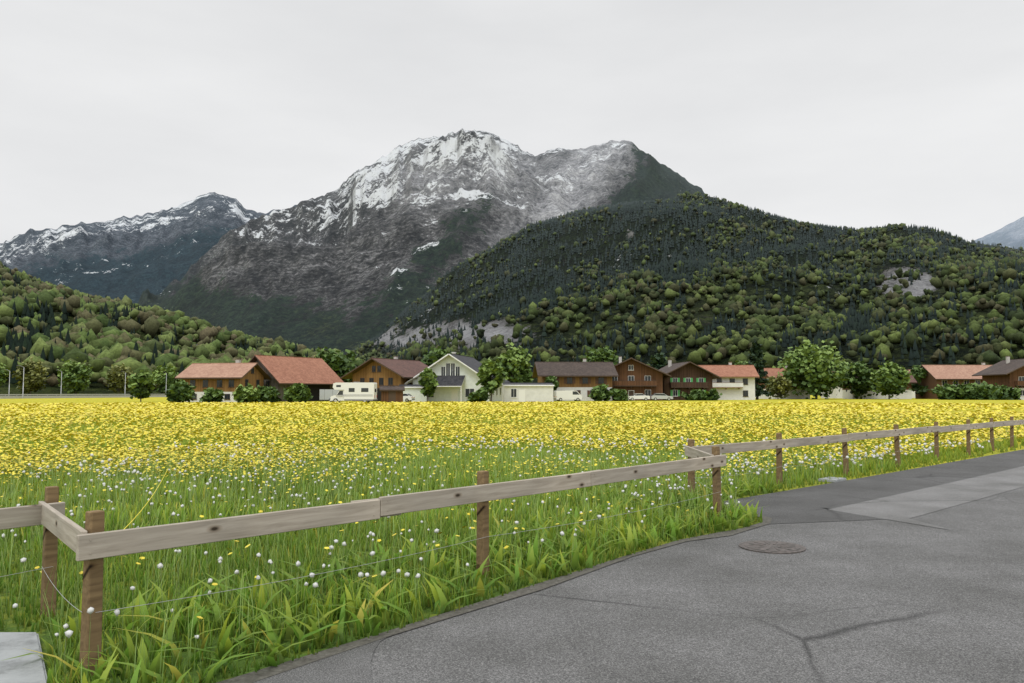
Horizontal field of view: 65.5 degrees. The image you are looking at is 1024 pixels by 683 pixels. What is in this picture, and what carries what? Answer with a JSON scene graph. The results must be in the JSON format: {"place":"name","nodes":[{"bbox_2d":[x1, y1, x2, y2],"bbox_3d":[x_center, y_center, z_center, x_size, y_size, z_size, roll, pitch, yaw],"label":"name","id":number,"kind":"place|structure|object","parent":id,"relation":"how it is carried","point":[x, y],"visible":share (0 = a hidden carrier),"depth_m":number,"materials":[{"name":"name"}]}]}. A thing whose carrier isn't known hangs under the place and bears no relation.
{"place":"outdoors","nodes":[
{"label":"outdoors","id":0,"kind":"place"},
{"bbox_2d":[0,312,245,395],"bbox_3d":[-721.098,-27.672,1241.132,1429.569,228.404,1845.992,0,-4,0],"label":"hill","id":1,"kind":"structure","parent":0,"point":[96,388],"depth_m":383.61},
{"bbox_2d":[0,261,365,389],"bbox_3d":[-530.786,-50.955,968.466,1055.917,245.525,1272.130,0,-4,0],"label":"broadleaf forest","id":2,"kind":"object","parent":1,"relation":"on","point":[115,344],"visible":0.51,"depth_m":640.29,"materials":[{"name":"plant"}]},
{"bbox_2d":[0,263,367,382],"bbox_3d":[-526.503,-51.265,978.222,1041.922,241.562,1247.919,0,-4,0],"label":"forest conifer","id":3,"kind":"object","parent":1,"relation":"on","point":[46,313],"visible":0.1,"depth_m":586.84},
{"bbox_2d":[0,192,296,303],"bbox_3d":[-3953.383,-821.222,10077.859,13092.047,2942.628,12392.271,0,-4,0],"label":"mountain","id":4,"kind":"structure","parent":0,"point":[136,256],"depth_m":7691.15,"materials":[{"name":"stone"}]},
{"bbox_2d":[1,461,785,680],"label":"dandelion stems","id":5,"kind":"object","parent":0,"point":[708,478],"visible":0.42,"depth_m":9.69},
{"bbox_2d":[138,128,708,354],"bbox_3d":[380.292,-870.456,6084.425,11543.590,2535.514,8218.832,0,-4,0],"label":"mountain","id":6,"kind":"structure","parent":0,"point":[358,257],"depth_m":3786.71,"materials":[{"name":"stone"}]},
{"bbox_2d":[0,440,979,548],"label":"grass","id":7,"kind":"structure","parent":0,"point":[928,457],"depth_m":12.64,"materials":[{"name":"plant"}]},
{"bbox_2d":[0,395,1023,682],"bbox_3d":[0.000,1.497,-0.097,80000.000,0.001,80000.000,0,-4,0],"label":"ground","id":8,"kind":"structure","parent":0,"point":[44,635],"depth_m":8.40,"materials":[{"name":"plant"}]},
{"bbox_2d":[0,363,10,386],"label":"tree","id":9,"kind":"object","parent":8,"relation":"on","point":[4,374],"visible":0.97,"depth_m":277.39,"materials":[{"name":"green plant"}]},
{"bbox_2d":[0,632,46,682],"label":"concrete slab","id":10,"kind":"structure","parent":8,"relation":"on","point":[30,668],"depth_m":4.34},
{"bbox_2d":[12,356,49,395],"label":"tree","id":11,"kind":"object","parent":8,"relation":"on","point":[34,376],"visible":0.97,"depth_m":284.93,"materials":[{"name":"green plant"}]},
{"bbox_2d":[40,486,58,616],"bbox_3d":[-3.145,1.573,5.415,0.085,1.160,0.085,3,-7,-42],"label":"fence post","id":12,"kind":"object","parent":8,"relation":"on","point":[50,550],"visible":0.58,"depth_m":5.39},
{"bbox_2d":[57,357,93,393],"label":"tree","id":13,"kind":"object","parent":8,"relation":"on","point":[74,375],"visible":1,"depth_m":300.30,"materials":[{"name":"green plant"}]},
{"bbox_2d":[0,394,165,398],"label":"road embankment","id":14,"kind":"structure","parent":8,"relation":"on","point":[87,396],"depth_m":242.67,"materials":[{"name":"concrete"}]},
{"bbox_2d":[79,510,104,675],"bbox_3d":[-2.263,1.500,4.287,0.085,1.160,0.085,-4,-6,36],"label":"fence post","id":15,"kind":"object","parent":8,"relation":"on","point":[92,590],"visible":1,"depth_m":4.27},
{"bbox_2d":[103,362,135,393],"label":"tree","id":16,"kind":"object","parent":8,"relation":"on","point":[117,373],"visible":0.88,"depth_m":320.47,"materials":[{"name":"green plant"}]},
{"bbox_2d":[127,368,155,401],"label":"tree","id":17,"kind":"object","parent":8,"relation":"on","point":[141,382],"depth_m":134.96,"materials":[{"name":"green plant"}]},
{"bbox_2d":[151,364,182,393],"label":"tree","id":18,"kind":"object","parent":8,"relation":"on","point":[159,375],"visible":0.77,"depth_m":299.59,"materials":[{"name":"green plant"}]},
{"bbox_2d":[163,380,196,401],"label":"bush","id":19,"kind":"object","parent":8,"relation":"on","point":[185,392],"visible":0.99,"depth_m":126.20,"materials":[{"name":"green plant"}]},
{"bbox_2d":[199,387,224,402],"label":"bush","id":20,"kind":"object","parent":8,"relation":"on","point":[212,394],"visible":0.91,"depth_m":123.51,"materials":[{"name":"green plant"}]},
{"bbox_2d":[175,359,271,401],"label":"timber house","id":21,"kind":"structure","parent":8,"relation":"on","point":[227,378],"depth_m":133.99,"materials":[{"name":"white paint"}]},
{"bbox_2d":[232,383,261,402],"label":"bush","id":22,"kind":"object","parent":8,"relation":"on","point":[247,394],"visible":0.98,"depth_m":123.02,"materials":[{"name":"green plant"}]},
{"bbox_2d":[257,384,281,402],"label":"bush","id":23,"kind":"object","parent":8,"relation":"on","point":[270,393],"visible":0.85,"depth_m":125.67,"materials":[{"name":"green plant"}]},
{"bbox_2d":[248,355,343,401],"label":"barn","id":24,"kind":"structure","parent":8,"relation":"on","point":[314,375],"depth_m":145.48,"materials":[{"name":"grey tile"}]},
{"bbox_2d":[282,382,312,401],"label":"bush","id":25,"kind":"object","parent":8,"relation":"on","point":[297,392],"visible":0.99,"depth_m":127.36,"materials":[{"name":"green plant"}]},
{"bbox_2d":[319,389,338,401],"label":"box trailer","id":26,"kind":"object","parent":8,"relation":"on","point":[326,394],"visible":0.41,"depth_m":132.26,"materials":[{"name":"grey"}]},
{"bbox_2d":[315,346,357,382],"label":"tree","id":27,"kind":"object","parent":8,"relation":"on","point":[334,361],"visible":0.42,"depth_m":192.69,"materials":[{"name":"green plant"}]},
{"bbox_2d":[330,382,376,402],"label":"camper van","id":28,"kind":"object","parent":8,"relation":"on","point":[359,391],"visible":0.95,"depth_m":120.28,"materials":[{"name":"grey paint"}]},
{"bbox_2d":[340,356,428,400],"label":"house","id":29,"kind":"structure","parent":8,"relation":"on","point":[395,371],"depth_m":145.26,"materials":[{"name":"brown wood"}]},
{"bbox_2d":[379,386,404,402],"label":"shed","id":30,"kind":"structure","parent":8,"relation":"on","point":[391,393],"depth_m":125.00,"materials":[{"name":"brown wood"}]},
{"bbox_2d":[1,475,797,682],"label":"verge weed leaves","id":31,"kind":"object","parent":8,"relation":"on","point":[338,628],"visible":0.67,"depth_m":5.61,"materials":[{"name":"green plant"}]},
{"bbox_2d":[403,393,414,401],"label":"white car","id":32,"kind":"object","parent":8,"relation":"on","point":[407,397],"visible":0.48,"depth_m":131.41,"materials":[{"name":"grey paint"}]},
{"bbox_2d":[399,385,426,401],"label":"garage","id":33,"kind":"structure","parent":8,"relation":"on","point":[414,390],"depth_m":137.72,"materials":[{"name":"paint"}]},
{"bbox_2d":[418,367,438,400],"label":"tree","id":34,"kind":"object","parent":8,"relation":"on","point":[427,381],"visible":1,"depth_m":134.48,"materials":[{"name":"green plant"}]},
{"bbox_2d":[420,346,449,365],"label":"tree","id":35,"kind":"object","parent":8,"relation":"on","point":[436,355],"visible":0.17,"depth_m":213.08,"materials":[{"name":"green plant"}]},
{"bbox_2d":[0,442,901,682],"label":"grass seed stalks","id":36,"kind":"object","parent":8,"relation":"on","point":[825,468],"depth_m":9.96,"materials":[{"name":"plant"}]},
{"bbox_2d":[405,352,510,401],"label":"house","id":37,"kind":"structure","parent":8,"relation":"on","point":[457,378],"depth_m":142.57,"materials":[{"name":"paint"}]},
{"bbox_2d":[466,389,489,401],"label":"mint bush","id":38,"kind":"object","parent":8,"relation":"on","point":[479,395],"visible":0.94,"depth_m":131.10,"materials":[{"name":"green plant"}]},
{"bbox_2d":[476,470,488,577],"bbox_3d":[-0.239,1.644,6.520,0.085,1.160,0.085,-2,-4,35],"label":"fence post","id":39,"kind":"object","parent":8,"relation":"on","point":[482,549],"visible":0.58,"depth_m":6.50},
{"bbox_2d":[379,472,590,515],"bbox_3d":[-0.103,1.240,6.607,0.035,0.135,2.506,-3,-5,42],"label":"fence rail","id":40,"kind":"object","parent":39,"relation":"attached to","point":[410,502],"visible":1,"depth_m":6.40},
{"bbox_2d":[589,454,725,485],"bbox_3d":[1.649,1.361,8.545,0.035,0.135,2.716,-2,-4,42],"label":"fence rail","id":41,"kind":"object","parent":40,"relation":"attached to","point":[606,476],"visible":1,"depth_m":8.35,"materials":[{"name":"grey wood"}]},
{"bbox_2d":[475,357,508,400],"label":"tree","id":42,"kind":"object","parent":8,"relation":"on","point":[488,368],"visible":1,"depth_m":132.04,"materials":[{"name":"green plant"}]},
{"bbox_2d":[217,507,771,682],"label":"verge grit","id":43,"kind":"object","parent":8,"relation":"on","point":[254,676],"visible":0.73,"depth_m":5.37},
{"bbox_2d":[1,435,989,638],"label":"dandelion clocks","id":44,"kind":"object","parent":8,"relation":"on","point":[69,633],"visible":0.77,"depth_m":12.23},
{"bbox_2d":[0,401,1023,618],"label":"yellow flowers","id":45,"kind":"object","parent":8,"relation":"on","point":[174,412],"visible":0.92,"depth_m":29.23,"materials":[{"name":"plant"}]},
{"bbox_2d":[495,342,533,382],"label":"tree","id":46,"kind":"object","parent":8,"relation":"on","point":[516,369],"visible":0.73,"depth_m":212.77,"materials":[{"name":"green plant"}]},
{"bbox_2d":[501,383,553,401],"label":"white annex","id":47,"kind":"object","parent":8,"relation":"on","point":[525,392],"visible":0.92,"depth_m":136.74,"materials":[{"name":"paint"}]},
{"bbox_2d":[544,375,558,396],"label":"tree","id":48,"kind":"object","parent":8,"relation":"on","point":[552,379],"visible":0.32,"depth_m":149.35,"materials":[{"name":"green plant"}]},
{"bbox_2d":[554,391,581,400],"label":"white van","id":49,"kind":"object","parent":8,"relation":"on","point":[567,395],"visible":0.94,"depth_m":146.47,"materials":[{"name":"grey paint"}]},
{"bbox_2d":[532,358,618,400],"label":"house","id":50,"kind":"structure","parent":8,"relation":"on","point":[583,378],"depth_m":153.08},
{"bbox_2d":[582,345,618,364],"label":"tree","id":51,"kind":"object","parent":8,"relation":"on","point":[605,354],"visible":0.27,"depth_m":221.01,"materials":[{"name":"green plant"}]},
{"bbox_2d":[588,383,612,400],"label":"hedge bush","id":52,"kind":"object","parent":8,"relation":"on","point":[600,392],"visible":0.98,"depth_m":147.84,"materials":[{"name":"green plant"}]},
{"bbox_2d":[609,388,629,400],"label":"hedge bush","id":53,"kind":"object","parent":8,"relation":"on","point":[620,395],"visible":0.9,"depth_m":148.88,"materials":[{"name":"green plant"}]},
{"bbox_2d":[628,394,649,400],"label":"white car","id":54,"kind":"object","parent":8,"relation":"on","point":[643,397],"visible":0.91,"depth_m":154.89,"materials":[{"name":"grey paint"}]},
{"bbox_2d":[612,356,671,400],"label":"house","id":55,"kind":"structure","parent":8,"relation":"on","point":[636,377],"depth_m":159.82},
{"bbox_2d":[647,352,667,369],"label":"tree","id":56,"kind":"object","parent":8,"relation":"on","point":[659,361],"visible":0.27,"depth_m":235.02,"materials":[{"name":"green plant"}]},
{"bbox_2d":[650,393,672,400],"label":"silver car","id":57,"kind":"object","parent":8,"relation":"on","point":[655,396],"visible":0.98,"depth_m":156.10,"materials":[{"name":"grey paint"}]},
{"bbox_2d":[681,389,699,400],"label":"hedge","id":58,"kind":"object","parent":8,"relation":"on","point":[691,396],"visible":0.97,"depth_m":160.10,"materials":[{"name":"green plant"}]},
{"bbox_2d":[659,359,721,399],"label":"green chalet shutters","id":59,"kind":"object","parent":8,"relation":"on","point":[687,376],"visible":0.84,"depth_m":166.41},
{"bbox_2d":[688,439,694,494],"bbox_3d":[2.485,1.936,11.031,0.085,1.160,0.085,-2,-5,37],"label":"fence post","id":60,"kind":"object","parent":8,"relation":"on","point":[691,475],"visible":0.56,"depth_m":11.01,"materials":[{"name":"brown wood"}]},
{"bbox_2d":[693,388,709,400],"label":"hedge","id":61,"kind":"object","parent":8,"relation":"on","point":[703,395],"visible":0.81,"depth_m":159.23,"materials":[{"name":"green plant"}]},
{"bbox_2d":[706,388,721,400],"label":"hedge","id":62,"kind":"object","parent":8,"relation":"on","point":[713,395],"visible":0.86,"depth_m":159.06,"materials":[{"name":"green plant"}]},
{"bbox_2d":[712,446,721,515],"bbox_3d":[2.450,1.838,9.513,0.085,1.160,0.085,-6,-8,45],"label":"fence post","id":63,"kind":"object","parent":8,"relation":"on","point":[716,478],"visible":0.56,"depth_m":9.50,"materials":[{"name":"brown wood"}]},
{"bbox_2d":[685,446,713,457],"bbox_3d":[2.408,1.469,10.295,0.037,0.136,1.632,0,-4,1],"label":"fence rail","id":64,"kind":"object","parent":63,"relation":"attached to","point":[690,452],"visible":0.59,"depth_m":10.45,"materials":[{"name":"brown wood"}]},
{"bbox_2d":[698,362,759,399],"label":"house","id":65,"kind":"structure","parent":8,"relation":"on","point":[736,382],"depth_m":174.01,"materials":[{"name":"paint"}]},
{"bbox_2d":[748,342,773,399],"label":"tree","id":66,"kind":"object","parent":8,"relation":"on","point":[756,355],"visible":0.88,"depth_m":180.52,"materials":[{"name":"green plant"}]},
{"bbox_2d":[765,374,791,398],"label":"yellow green tree","id":67,"kind":"object","parent":8,"relation":"on","point":[778,386],"visible":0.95,"depth_m":188.05,"materials":[{"name":"green plant"}]},
{"bbox_2d":[776,433,782,485],"bbox_3d":[4.283,2.048,12.759,0.085,1.160,0.085,-2,-3,35],"label":"fence post","id":68,"kind":"object","parent":8,"relation":"on","point":[779,473],"visible":0.58,"depth_m":12.74,"materials":[{"name":"brown wood"}]},
{"bbox_2d":[692,434,848,453],"bbox_3d":[4.299,1.635,12.730,5.056,0.135,0.038,4,-4,-44],"label":"fence rail","id":69,"kind":"object","parent":68,"relation":"attached to","point":[758,445],"visible":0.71,"depth_m":12.54,"materials":[{"name":"grey wood"}]},
{"bbox_2d":[757,365,809,398],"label":"house behind spruce","id":70,"kind":"structure","parent":8,"relation":"on","point":[772,371],"depth_m":199.74,"materials":[{"name":"white paint"}]},
{"bbox_2d":[776,339,854,398],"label":"tree","id":71,"kind":"object","parent":8,"relation":"on","point":[816,371],"visible":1,"depth_m":188.53,"materials":[{"name":"green plant"}]},
{"bbox_2d":[821,386,842,397],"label":"house","id":72,"kind":"structure","parent":8,"relation":"on","point":[835,393],"depth_m":224.81,"materials":[{"name":"white paint"}]},
{"bbox_2d":[818,477,846,482],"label":"stone slab","id":73,"kind":"structure","parent":8,"relation":"on","point":[833,479],"depth_m":13.49,"materials":[{"name":"stone"}]},
{"bbox_2d":[841,428,848,474],"bbox_3d":[6.074,2.160,14.500,0.085,1.160,0.086,-5,-5,38],"label":"fence post","id":74,"kind":"object","parent":8,"relation":"on","point":[845,451],"visible":0.58,"depth_m":14.48,"materials":[{"name":"brown wood"}]},
{"bbox_2d":[838,360,873,398],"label":"round tree","id":75,"kind":"object","parent":8,"relation":"on","point":[860,386],"visible":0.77,"depth_m":195.02,"materials":[{"name":"green plant"}]},
{"bbox_2d":[842,370,916,398],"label":"house","id":76,"kind":"structure","parent":8,"relation":"on","point":[849,395],"depth_m":199.66,"materials":[{"name":"white paint"}]},
{"bbox_2d":[866,358,913,398],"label":"round tree","id":77,"kind":"object","parent":8,"relation":"on","point":[889,379],"visible":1,"depth_m":187.67,"materials":[{"name":"green plant"}]},
{"bbox_2d":[893,424,900,466],"bbox_3d":[7.839,2.270,16.200,0.085,1.160,0.085,3,-6,-42],"label":"fence post","id":78,"kind":"object","parent":8,"relation":"on","point":[896,446],"visible":0.58,"depth_m":16.18,"materials":[{"name":"brown wood"}]},
{"bbox_2d":[910,365,928,398],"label":"round tree","id":79,"kind":"object","parent":8,"relation":"on","point":[917,372],"visible":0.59,"depth_m":202.75,"materials":[{"name":"green plant"}]},
{"bbox_2d":[934,422,938,460],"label":"fence post","id":80,"kind":"object","parent":8,"relation":"on","point":[936,442],"visible":0.58,"depth_m":17.74,"materials":[{"name":"brown wood"}]},
{"bbox_2d":[848,426,939,440],"bbox_3d":[7.815,1.841,16.108,4.696,0.136,0.035,3,-5,-44],"label":"fence rail","id":81,"kind":"object","parent":80,"relation":"attached to","point":[884,433],"visible":1,"depth_m":15.83,"materials":[{"name":"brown wood"}]},
{"bbox_2d":[928,383,960,399],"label":"hedge","id":82,"kind":"object","parent":8,"relation":"on","point":[940,393],"visible":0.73,"depth_m":178.15,"materials":[{"name":"green plant"}]},
{"bbox_2d":[915,362,991,398],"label":"house","id":83,"kind":"structure","parent":8,"relation":"on","point":[940,375],"depth_m":200.21,"materials":[{"name":"tile"}]},
{"bbox_2d":[943,382,971,399],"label":"hedge","id":84,"kind":"object","parent":8,"relation":"on","point":[957,388],"visible":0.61,"depth_m":176.61,"materials":[{"name":"green plant"}]},
{"bbox_2d":[966,419,970,454],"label":"fence post","id":85,"kind":"object","parent":8,"relation":"on","point":[968,445],"visible":0.58,"depth_m":19.25,"materials":[{"name":"brown wood"}]},
{"bbox_2d":[938,422,994,432],"bbox_3d":[10.984,2.052,19.153,4.096,0.136,0.041,3,-7,-44],"label":"fence rail","id":86,"kind":"object","parent":85,"relation":"attached to","point":[965,427],"visible":1,"depth_m":18.99,"materials":[{"name":"grey wood"}]},
{"bbox_2d":[956,382,981,399],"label":"hedge","id":87,"kind":"object","parent":8,"relation":"on","point":[973,396],"visible":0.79,"depth_m":175.46,"materials":[{"name":"green plant"}]},
{"bbox_2d":[966,381,995,399],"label":"hedge","id":88,"kind":"object","parent":8,"relation":"on","point":[983,395],"visible":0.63,"depth_m":174.08,"materials":[{"name":"green plant"}]},
{"bbox_2d":[989,418,993,450],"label":"fence post","id":89,"kind":"object","parent":8,"relation":"on","point":[991,434],"visible":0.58,"depth_m":20.58,"materials":[{"name":"brown wood"}]},
{"bbox_2d":[978,382,1011,399],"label":"hedge","id":90,"kind":"object","parent":8,"relation":"on","point":[994,394],"visible":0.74,"depth_m":173.25,"materials":[{"name":"green plant"}]},
{"bbox_2d":[972,356,1023,399],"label":"chalet edge","id":91,"kind":"object","parent":8,"relation":"on","point":[1008,372],"visible":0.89,"depth_m":178.84,"materials":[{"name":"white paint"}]},
{"bbox_2d":[988,383,1021,399],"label":"hedge","id":92,"kind":"object","parent":8,"relation":"on","point":[1016,393],"visible":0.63,"depth_m":172.45,"materials":[{"name":"green plant"}]},
{"bbox_2d":[1010,416,1013,447],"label":"fence post","id":93,"kind":"object","parent":8,"relation":"on","point":[1011,434],"visible":0.58,"depth_m":21.82,"materials":[{"name":"brown wood"}]},
{"bbox_2d":[995,420,1023,426],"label":"fence rail","id":94,"kind":"object","parent":93,"relation":"attached to","point":[1008,423],"visible":1,"depth_m":21.48,"materials":[{"name":"grey wood"}]},
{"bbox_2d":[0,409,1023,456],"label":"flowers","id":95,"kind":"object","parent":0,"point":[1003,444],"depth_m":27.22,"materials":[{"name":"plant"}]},
{"bbox_2d":[0,0,1023,242],"label":"sky","id":96,"kind":"structure","parent":0,"point":[858,114],"materials":[{"name":"white"}]},
{"bbox_2d":[356,197,1023,394],"bbox_3d":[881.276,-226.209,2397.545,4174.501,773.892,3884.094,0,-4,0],"label":"hill","id":97,"kind":"structure","parent":0,"point":[504,328],"depth_m":1389.09,"materials":[{"name":"plant"}]},
{"bbox_2d":[349,191,1023,370],"bbox_3d":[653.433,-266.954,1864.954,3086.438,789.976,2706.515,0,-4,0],"label":"broadleaf forest","id":98,"kind":"object","parent":97,"relation":"on","point":[758,320],"visible":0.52,"depth_m":876.08,"materials":[{"name":"plant"}]},
{"bbox_2d":[354,192,1023,371],"bbox_3d":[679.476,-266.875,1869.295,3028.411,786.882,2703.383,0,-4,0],"label":"forest conifer","id":99,"kind":"object","parent":97,"relation":"on","point":[860,322],"visible":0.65,"depth_m":1399.80,"materials":[{"name":"plant"}]},
{"bbox_2d":[371,487,1023,682],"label":"road","id":100,"kind":"structure","parent":0,"point":[875,601],"depth_m":5.32,"materials":[{"name":"asphalt"}]},
{"bbox_2d":[252,637,385,682],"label":"pavement patch","id":101,"kind":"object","parent":100,"relation":"on","point":[353,665],"visible":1,"depth_m":4.29,"materials":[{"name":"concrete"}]},
{"bbox_2d":[739,540,805,553],"bbox_3d":[2.521,1.990,7.724,0.620,0.021,0.620,0,-4,0],"label":"manhole","id":102,"kind":"object","parent":100,"relation":"on","point":[770,547],"visible":1,"depth_m":7.65,"materials":[{"name":"metal"}]},
{"bbox_2d":[828,466,1023,529],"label":"road patch","id":103,"kind":"object","parent":100,"relation":"on","point":[904,507],"visible":1,"depth_m":11.28,"materials":[{"name":"asphalt"}]},
{"bbox_2d":[724,449,1023,523],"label":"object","id":104,"kind":"structure","parent":0,"point":[809,504],"depth_m":12.21,"materials":[{"name":"concrete"}]},
{"bbox_2d":[975,217,1023,248],"bbox_3d":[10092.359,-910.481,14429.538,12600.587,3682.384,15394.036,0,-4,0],"label":"mountain","id":105,"kind":"structure","parent":0,"point":[1010,235],"depth_m":14511.48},
{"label":"fence","id":106,"kind":"object","parent":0,"visible":0},
{"bbox_2d":[0,502,64,529],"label":"fence rail","id":107,"kind":"object","parent":106,"relation":"attached to","point":[19,516],"visible":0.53,"depth_m":5.22,"materials":[{"name":"grey wood"}]},
{"bbox_2d":[38,501,87,552],"bbox_3d":[-2.748,1.116,4.835,0.036,0.135,1.532,4,-5,-38],"label":"fence rail","id":108,"kind":"object","parent":106,"relation":"attached to","point":[62,528],"visible":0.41,"depth_m":4.72,"materials":[{"name":"grey wood"}]},
{"bbox_2d":[76,499,379,560],"bbox_3d":[-1.617,1.140,4.932,0.035,0.135,2.006,-5,-6,42],"label":"fence rail","id":109,"kind":"object","parent":106,"relation":"attached to","point":[91,546],"visible":1,"depth_m":4.75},
{"bbox_2d":[95,537,484,612],"bbox_3d":[-1.215,1.535,5.373,0.003,0.033,3.020,-3,-5,42],"label":"fence wire","id":110,"kind":"object","parent":106,"relation":"attached to","point":[278,581],"visible":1,"depth_m":5.04,"materials":[{"name":"grey"}]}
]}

